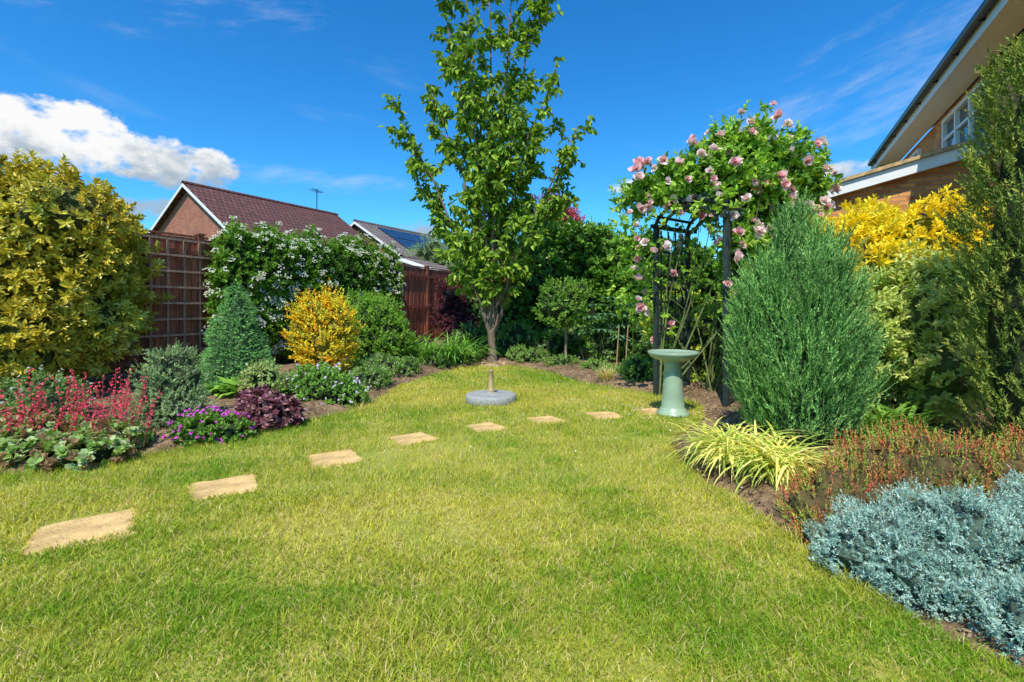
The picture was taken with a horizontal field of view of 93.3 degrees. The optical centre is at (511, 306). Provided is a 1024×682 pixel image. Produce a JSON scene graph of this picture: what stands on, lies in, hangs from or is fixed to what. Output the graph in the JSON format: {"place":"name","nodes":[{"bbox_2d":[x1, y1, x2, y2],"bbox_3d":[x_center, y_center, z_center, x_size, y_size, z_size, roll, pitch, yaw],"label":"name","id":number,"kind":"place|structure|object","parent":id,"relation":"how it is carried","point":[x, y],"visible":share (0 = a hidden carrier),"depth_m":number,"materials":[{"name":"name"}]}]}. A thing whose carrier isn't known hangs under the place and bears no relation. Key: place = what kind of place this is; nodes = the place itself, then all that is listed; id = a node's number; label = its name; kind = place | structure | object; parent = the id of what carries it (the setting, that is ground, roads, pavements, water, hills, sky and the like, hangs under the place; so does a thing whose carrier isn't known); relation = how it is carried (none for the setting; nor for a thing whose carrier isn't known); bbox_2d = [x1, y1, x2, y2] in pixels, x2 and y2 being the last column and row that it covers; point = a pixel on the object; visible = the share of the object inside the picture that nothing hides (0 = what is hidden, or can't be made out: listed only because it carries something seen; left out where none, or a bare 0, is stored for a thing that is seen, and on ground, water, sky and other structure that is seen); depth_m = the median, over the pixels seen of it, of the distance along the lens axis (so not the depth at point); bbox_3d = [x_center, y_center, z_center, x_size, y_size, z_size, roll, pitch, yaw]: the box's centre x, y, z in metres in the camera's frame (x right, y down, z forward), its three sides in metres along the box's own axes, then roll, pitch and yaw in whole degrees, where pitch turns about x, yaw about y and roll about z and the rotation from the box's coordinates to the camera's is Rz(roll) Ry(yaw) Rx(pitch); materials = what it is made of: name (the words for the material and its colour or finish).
{"place":"outdoors","nodes":[
{"label":"outdoors","id":0,"kind":"place"},
{"bbox_2d":[0,0,983,257],"label":"sky","id":1,"kind":"structure","parent":0,"point":[279,100],"materials":[{"name":"blue"}]},
{"bbox_2d":[0,363,1023,681],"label":"lawn","id":2,"kind":"structure","parent":0,"point":[456,527],"depth_m":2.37,"materials":[{"name":"green plant"}]},
{"bbox_2d":[21,509,139,554],"bbox_3d":[-2.317,1.231,2.626,0.470,0.038,0.431,0,0,-35],"label":"stepping stone","id":3,"kind":"object","parent":2,"relation":"on","point":[61,533],"visible":0.63,"depth_m":2.62,"materials":[{"name":"stone"}]},
{"bbox_2d":[186,474,258,500],"bbox_3d":[-1.952,1.231,3.260,0.426,0.038,0.378,0,0,-30],"label":"stepping stone","id":4,"kind":"object","parent":2,"relation":"on","point":[238,484],"visible":0.66,"depth_m":3.26,"materials":[{"name":"stone"}]},
{"bbox_2d":[308,449,361,468],"bbox_3d":[-1.430,1.231,3.872,0.401,0.038,0.407,0,0,-32],"label":"stepping stone","id":5,"kind":"object","parent":2,"relation":"on","point":[345,456],"visible":0.68,"depth_m":3.86,"materials":[{"name":"stone"}]},
{"bbox_2d":[390,432,438,444],"bbox_3d":[-0.908,1.231,4.474,0.399,0.038,0.327,0,0,-33],"label":"stepping stone","id":6,"kind":"object","parent":2,"relation":"on","point":[408,439],"visible":0.72,"depth_m":4.45,"materials":[{"name":"stone"}]},
{"bbox_2d":[465,422,505,432],"bbox_3d":[-0.269,1.231,4.881,0.336,0.038,0.350,0,0,-34],"label":"stepping stone","id":7,"kind":"object","parent":2,"relation":"on","point":[484,426],"visible":0.67,"depth_m":4.89,"materials":[{"name":"stone"}]},
{"bbox_2d":[465,369,515,406],"bbox_3d":[-0.270,1.014,6.200,0.650,0.415,0.650,0,0,0],"label":"parasol base","id":8,"kind":"object","parent":2,"relation":"on","point":[489,395],"visible":0.94,"depth_m":6.03,"materials":[{"name":"concrete"}]},
{"bbox_2d":[528,416,564,424],"bbox_3d":[0.374,1.231,5.192,0.346,0.038,0.337,0,0,-18],"label":"stepping stone","id":9,"kind":"object","parent":2,"relation":"on","point":[543,418],"visible":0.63,"depth_m":5.20,"materials":[{"name":"stone"}]},
{"bbox_2d":[451,398,716,469],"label":"fallen petals","id":10,"kind":"object","parent":2,"relation":"on","point":[628,413],"visible":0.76,"depth_m":5.30,"materials":[{"name":"pink plant"}]},
{"bbox_2d":[584,411,622,418],"bbox_3d":[1.032,1.231,5.418,0.368,0.038,0.339,0,0,-13],"label":"stepping stone","id":11,"kind":"object","parent":2,"relation":"on","point":[606,415],"visible":0.66,"depth_m":5.44,"materials":[{"name":"stone"}]},
{"bbox_2d":[636,407,658,414],"bbox_3d":[1.654,1.231,5.627,0.397,0.038,0.341,0,0,-22],"label":"stepping stone","id":12,"kind":"object","parent":2,"relation":"on","point":[649,410],"visible":0.38,"depth_m":5.65,"materials":[{"name":"stone"}]},
{"bbox_2d":[647,349,698,418],"bbox_3d":[1.810,0.860,5.440,0.554,0.720,0.554,0,0,0],"label":"bird bath","id":13,"kind":"object","parent":2,"relation":"on","point":[672,404],"visible":0.99,"depth_m":5.34,"materials":[{"name":"green ceramic"}]},
{"bbox_2d":[0,340,1023,672],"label":"soil beds","id":14,"kind":"object","parent":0,"point":[762,496],"visible":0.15,"depth_m":4.88,"materials":[{"name":"brown soil"}]},
{"bbox_2d":[0,364,97,417],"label":"white flowered perennial","id":15,"kind":"object","parent":14,"relation":"on","point":[48,388],"visible":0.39,"depth_m":4.89,"materials":[{"name":"green plant"}]},
{"bbox_2d":[0,367,161,474],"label":"red heuchera plant","id":16,"kind":"object","parent":14,"relation":"on","point":[74,440],"visible":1,"depth_m":3.92,"materials":[{"name":"green plant"}]},
{"bbox_2d":[0,147,174,388],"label":"variegated elaeagnus bush","id":17,"kind":"object","parent":14,"relation":"on","point":[68,281],"visible":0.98,"depth_m":5.92,"materials":[{"name":"yellow plant"}]},
{"bbox_2d":[120,340,223,429],"bbox_3d":[-3.374,0.811,4.791,0.957,0.990,0.826,0,0,0],"label":"hebe shrub","id":18,"kind":"object","parent":14,"relation":"on","point":[173,375],"visible":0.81,"depth_m":4.73,"materials":[{"name":"green plant"}]},
{"bbox_2d":[162,405,256,447],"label":"purple cranesbill plant","id":19,"kind":"object","parent":14,"relation":"on","point":[203,424],"visible":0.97,"depth_m":4.32,"materials":[{"name":"green plant"}]},
{"bbox_2d":[195,279,279,391],"bbox_3d":[-3.945,0.420,6.952,1.268,1.651,1.241,0,0,0],"label":"dwarf spruce","id":20,"kind":"object","parent":14,"relation":"on","point":[235,344],"visible":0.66,"depth_m":6.73,"materials":[{"name":"green plant"}]},
{"bbox_2d":[197,376,292,398],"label":"hosta plant","id":21,"kind":"object","parent":14,"relation":"on","point":[222,388],"visible":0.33,"depth_m":6.20,"materials":[{"name":"green plant"}]},
{"bbox_2d":[66,230,451,384],"bbox_3d":[-4.916,-0.015,10.189,0.172,2.580,14.471,0,0,23],"label":"timber fence","id":22,"kind":"object","parent":14,"relation":"on","point":[181,315],"visible":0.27,"depth_m":8.40,"materials":[{"name":"brown wood"}]},
{"bbox_2d":[234,358,290,395],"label":"sedum plant","id":23,"kind":"object","parent":14,"relation":"on","point":[263,374],"visible":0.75,"depth_m":5.82,"materials":[{"name":"green plant"}]},
{"bbox_2d":[228,384,306,431],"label":"purple heuchera plant","id":24,"kind":"object","parent":14,"relation":"on","point":[266,408],"visible":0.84,"depth_m":4.80,"materials":[{"name":"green plant"}]},
{"bbox_2d":[201,215,405,362],"bbox_3d":[-4.192,-0.290,10.978,1.251,3.190,5.798,0,0,23],"label":"flowering pyracantha hedge","id":25,"kind":"object","parent":14,"relation":"on","point":[270,268],"visible":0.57,"depth_m":9.51,"materials":[{"name":"green plant"}]},
{"bbox_2d":[279,277,365,373],"bbox_3d":[-3.142,0.397,8.045,1.438,1.767,1.188,0,0,0],"label":"golden spirea shrub","id":26,"kind":"object","parent":14,"relation":"on","point":[322,331],"visible":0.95,"depth_m":7.80,"materials":[{"name":"yellow plant"}]},
{"bbox_2d":[284,361,372,406],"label":"white cranesbill plant","id":27,"kind":"object","parent":14,"relation":"on","point":[326,383],"visible":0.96,"depth_m":5.92,"materials":[{"name":"green plant"}]},
{"bbox_2d":[275,351,451,392],"bbox_3d":[-2.138,1.032,8.118,1.410,0.523,3.881,0,0,24],"label":"green groundcover","id":28,"kind":"object","parent":14,"relation":"on","point":[376,369],"visible":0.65,"depth_m":8.02,"materials":[{"name":"green plant"}]},
{"bbox_2d":[343,287,421,367],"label":"green shrub","id":29,"kind":"object","parent":14,"relation":"on","point":[384,328],"visible":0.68,"depth_m":9.19,"materials":[{"name":"green plant"}]},
{"bbox_2d":[397,330,503,365],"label":"daylily plant","id":30,"kind":"object","parent":14,"relation":"on","point":[450,352],"visible":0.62,"depth_m":9.80,"materials":[{"name":"green plant"}]},
{"bbox_2d":[428,262,481,342],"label":"purple smoke shrub","id":31,"kind":"object","parent":14,"relation":"on","point":[452,308],"visible":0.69,"depth_m":12.33,"materials":[{"name":"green plant"}]},
{"bbox_2d":[377,0,597,360],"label":"cherry tree","id":32,"kind":"object","parent":14,"relation":"on","point":[489,243],"visible":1,"depth_m":9.98,"materials":[{"name":"green plant"}]},
{"bbox_2d":[456,253,518,346],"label":"light green shrub","id":33,"kind":"object","parent":14,"relation":"on","point":[474,308],"visible":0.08,"depth_m":12.41,"materials":[{"name":"green plant"}]},
{"bbox_2d":[478,360,508,366],"bbox_3d":[-0.439,1.190,10.174,1.070,0.120,1.024,0,0,0],"label":"tree mulch mound","id":34,"kind":"object","parent":14,"relation":"on","point":[494,363],"visible":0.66,"depth_m":9.99,"materials":[{"name":"soil"}]},
{"bbox_2d":[506,248,538,326],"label":"dark climbing shrub","id":35,"kind":"object","parent":14,"relation":"on","point":[512,304],"visible":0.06,"depth_m":12.37,"materials":[{"name":"green plant"}]},
{"bbox_2d":[456,344,624,373],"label":"edging perennial","id":36,"kind":"object","parent":14,"relation":"on","point":[520,355],"visible":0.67,"depth_m":9.93,"materials":[{"name":"green plant"}]},
{"bbox_2d":[449,316,652,361],"bbox_3d":[1.252,0.627,10.717,5.624,1.389,1.732,0,0,25],"label":"dark shrub understorey","id":37,"kind":"object","parent":14,"relation":"on","point":[552,341],"visible":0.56,"depth_m":10.93,"materials":[{"name":"green plant"}]},
{"bbox_2d":[526,193,584,225],"bbox_3d":[1.370,-1.211,14.968,2.207,4.929,2.146,0,0,0],"label":"red maple tree","id":38,"kind":"object","parent":14,"relation":"on","point":[570,212],"visible":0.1,"depth_m":14.56,"materials":[{"name":"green plant"}]},
{"bbox_2d":[531,275,592,357],"bbox_3d":[1.046,0.294,10.038,1.289,1.915,1.123,0,0,0],"label":"standard shrub tree","id":39,"kind":"object","parent":14,"relation":"on","point":[560,303],"visible":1,"depth_m":9.82,"materials":[{"name":"green plant"}]},
{"bbox_2d":[498,211,627,278],"bbox_3d":[1.794,-0.843,14.096,4.456,4.210,2.406,0,0,0],"label":"bright green tree","id":40,"kind":"object","parent":14,"relation":"on","point":[611,228],"visible":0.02,"depth_m":13.81,"materials":[{"name":"green plant"}]},
{"bbox_2d":[569,297,652,362],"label":"palmate leaf plant","id":41,"kind":"object","parent":14,"relation":"on","point":[608,324],"visible":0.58,"depth_m":9.85,"materials":[{"name":"green plant"}]},
{"bbox_2d":[513,220,722,349],"bbox_3d":[2.671,-0.438,11.734,5.545,3.586,2.301,0,0,20],"label":"ivy covered hedge","id":42,"kind":"object","parent":14,"relation":"on","point":[583,251],"visible":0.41,"depth_m":11.65,"materials":[{"name":"green plant"}]},
{"bbox_2d":[616,325,619,365],"bbox_3d":[2.030,0.800,9.300,0.081,0.901,0.024,0,0,0],"label":"bamboo cane","id":43,"kind":"object","parent":14,"relation":"on","point":[617,344],"visible":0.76,"depth_m":9.29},
{"bbox_2d":[625,325,628,358],"bbox_3d":[2.180,0.800,9.200,0.081,0.901,0.024,0,0,0],"label":"bamboo cane","id":44,"kind":"object","parent":14,"relation":"on","point":[627,341],"visible":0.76,"depth_m":9.19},
{"bbox_2d":[618,353,663,381],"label":"round green shrub","id":45,"kind":"object","parent":14,"relation":"on","point":[635,369],"visible":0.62,"depth_m":7.50,"materials":[{"name":"green plant"}]},
{"bbox_2d":[638,283,740,381],"bbox_3d":[3.584,0.360,7.537,3.493,1.943,1.918,0,0,32],"label":"yellow green understorey","id":46,"kind":"object","parent":14,"relation":"on","point":[705,323],"visible":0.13,"depth_m":7.35,"materials":[{"name":"green plant"}]},
{"bbox_2d":[650,194,761,406],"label":"garden arch","id":47,"kind":"structure","parent":14,"relation":"on","point":[658,288],"depth_m":6.58,"materials":[{"name":"black metal"}]},
{"bbox_2d":[607,99,844,394],"bbox_3d":[2.842,-0.771,6.413,3.197,4.059,1.942,0,0,0],"label":"climbing rose","id":48,"kind":"object","parent":14,"relation":"on","point":[753,167],"visible":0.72,"depth_m":6.28,"materials":[{"name":"green plant"}]},
{"bbox_2d":[659,413,853,497],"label":"variegated sedge grass","id":49,"kind":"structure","parent":14,"relation":"on","point":[742,449],"depth_m":3.44,"materials":[{"name":"yellow plant"}]},
{"bbox_2d":[715,184,904,447],"bbox_3d":[2.421,0.073,4.119,1.402,2.254,1.240,0,0,0],"label":"upright juniper","id":50,"kind":"object","parent":14,"relation":"on","point":[800,338],"visible":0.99,"depth_m":3.84,"materials":[{"name":"green plant"}]},
{"bbox_2d":[772,183,993,398],"bbox_3d":[4.252,-0.053,5.617,2.756,2.623,1.696,0,0,0],"label":"golden choisya shrub","id":51,"kind":"object","parent":14,"relation":"on","point":[890,228],"visible":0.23,"depth_m":5.14,"materials":[{"name":"yellow plant"}]},
{"bbox_2d":[773,413,1023,554],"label":"heather shrub","id":52,"kind":"object","parent":14,"relation":"on","point":[935,460],"visible":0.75,"depth_m":2.78,"materials":[{"name":"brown plant"}]},
{"bbox_2d":[821,161,976,231],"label":"extension walls","id":53,"kind":"structure","parent":14,"relation":"on","point":[904,191],"depth_m":8.28,"materials":[{"name":"brown brick"}]},
{"bbox_2d":[830,137,980,182],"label":"extension roof","id":54,"kind":"structure","parent":53,"relation":"on","point":[909,160],"depth_m":8.14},
{"bbox_2d":[830,159,963,197],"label":"extension soffit","id":55,"kind":"structure","parent":54,"relation":"attached to","point":[896,178],"depth_m":8.35,"materials":[{"name":"white plastic"}]},
{"bbox_2d":[828,142,980,196],"bbox_3d":[6.442,-2.259,8.314,2.410,0.778,0.025,0,0,28],"label":"extension bargeboard","id":56,"kind":"object","parent":54,"relation":"attached to","point":[930,162],"visible":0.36,"depth_m":8.21,"materials":[{"name":"white plastic"}]},
{"bbox_2d":[909,148,921,157],"bbox_3d":[9.144,-3.096,10.990,0.160,0.808,0.800,0,0,28],"label":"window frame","id":57,"kind":"object","parent":53,"relation":"on","point":[918,151],"visible":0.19,"depth_m":10.72,"materials":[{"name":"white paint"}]},
{"bbox_2d":[838,398,976,442],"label":"crocosmia plant","id":58,"kind":"object","parent":14,"relation":"on","point":[885,414],"visible":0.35,"depth_m":4.25,"materials":[{"name":"green plant"}]},
{"bbox_2d":[799,466,1023,665],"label":"blue star juniper","id":59,"kind":"object","parent":14,"relation":"on","point":[935,553],"visible":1,"depth_m":2.03,"materials":[{"name":"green plant"}]},
{"bbox_2d":[852,238,990,426],"bbox_3d":[4.013,0.284,4.880,1.872,1.952,1.592,0,0,-22],"label":"variegated weigela shrub","id":60,"kind":"object","parent":14,"relation":"on","point":[917,307],"visible":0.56,"depth_m":4.54,"materials":[{"name":"green plant"}]},
{"bbox_2d":[932,28,1023,446],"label":"columnar yew","id":61,"kind":"object","parent":14,"relation":"on","point":[1002,371],"visible":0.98,"depth_m":3.61,"materials":[{"name":"green plant"}]},
{"bbox_2d":[590,363,619,381],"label":"tan sedge grass","id":62,"kind":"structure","parent":0,"point":[606,375],"depth_m":7.73,"materials":[{"name":"beige plant"}]},
{"label":"ground","id":63,"kind":"structure","parent":0,"visible":0},
{"bbox_2d":[156,191,244,242],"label":"walls","id":64,"kind":"structure","parent":63,"relation":"on","point":[189,214],"depth_m":21.98,"materials":[{"name":"red brick"}]},
{"bbox_2d":[151,180,382,253],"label":"roof","id":65,"kind":"structure","parent":64,"relation":"on","point":[222,205],"depth_m":23.65,"materials":[{"name":"brown tile"}]},
{"bbox_2d":[148,183,226,232],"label":"bargeboards","id":66,"kind":"object","parent":65,"relation":"attached to","point":[195,198],"visible":0.25,"depth_m":21.61,"materials":[{"name":"white paint"}]},
{"bbox_2d":[312,188,324,208],"bbox_3d":[-11.416,-6.200,28.159,0.555,1.300,1.077,0,0,7],"label":"tv antenna","id":67,"kind":"object","parent":65,"relation":"on","point":[316,192],"visible":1,"depth_m":28.13,"materials":[{"name":"grey metal"}]},
{"bbox_2d":[353,226,398,256],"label":"walls","id":68,"kind":"structure","parent":63,"relation":"on","point":[359,229],"depth_m":29.49,"materials":[{"name":"red brick"}]},
{"bbox_2d":[352,219,447,255],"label":"roof","id":69,"kind":"structure","parent":68,"relation":"on","point":[378,233],"depth_m":30.01,"materials":[{"name":"grey tile"}]},
{"bbox_2d":[350,221,400,255],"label":"bargeboards","id":70,"kind":"object","parent":69,"relation":"attached to","point":[365,230],"visible":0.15,"depth_m":29.23,"materials":[{"name":"white paint"}]},
{"bbox_2d":[378,227,447,249],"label":"solar panels","id":71,"kind":"object","parent":69,"relation":"attached to","point":[413,238],"visible":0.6,"depth_m":31.75,"materials":[{"name":"blue glass"}]},
{"bbox_2d":[395,254,448,271],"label":"garden shed","id":72,"kind":"structure","parent":63,"relation":"on","point":[411,260],"depth_m":19.24,"materials":[{"name":"grey tile"}]},
{"bbox_2d":[403,233,467,266],"bbox_3d":[-2.357,-1.042,20.936,4.687,4.600,2.428,0,0,0],"label":"willow tree","id":73,"kind":"object","parent":63,"relation":"on","point":[426,252],"visible":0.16,"depth_m":20.48,"materials":[{"name":"green plant"}]},
{"bbox_2d":[903,32,1023,240],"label":"walls","id":74,"kind":"structure","parent":63,"relation":"on","point":[931,140],"depth_m":9.18,"materials":[{"name":"brick"}]},
{"bbox_2d":[867,0,997,165],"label":"gutter","id":75,"kind":"object","parent":74,"relation":"attached to","point":[981,13],"visible":0.75,"depth_m":7.80,"materials":[{"name":"black plastic"}]},
{"bbox_2d":[869,0,1023,160],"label":"roof","id":76,"kind":"structure","parent":74,"relation":"on","point":[979,76],"depth_m":9.75,"materials":[{"name":"brown tile"}]},
{"bbox_2d":[871,106,952,169],"bbox_3d":[11.797,-5.455,12.159,4.500,3.450,0.033,0,0,28],"label":"bargeboard","id":77,"kind":"object","parent":76,"relation":"attached to","point":[940,118],"visible":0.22,"depth_m":12.52,"materials":[{"name":"white paint"}]},
{"bbox_2d":[873,0,1023,168],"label":"fascia and soffit","id":78,"kind":"structure","parent":74,"relation":"attached to","point":[957,78],"depth_m":7.76,"materials":[{"name":"white paint"}]},
{"bbox_2d":[941,77,991,163],"bbox_3d":[7.754,-2.946,8.331,0.160,1.208,2.200,0,0,28],"label":"bedroom window frame","id":79,"kind":"object","parent":74,"relation":"attached to","point":[955,111],"visible":0.33,"depth_m":8.55,"materials":[{"name":"white plastic"}]},
{"bbox_2d":[947,88,983,146],"bbox_3d":[7.802,-2.975,8.306,0.001,1.150,2.100,0,0,28],"label":"bedroom window glass","id":80,"kind":"object","parent":79,"relation":"in","point":[950,125],"visible":0.2,"depth_m":8.46,"materials":[{"name":"glass"}]}
]}

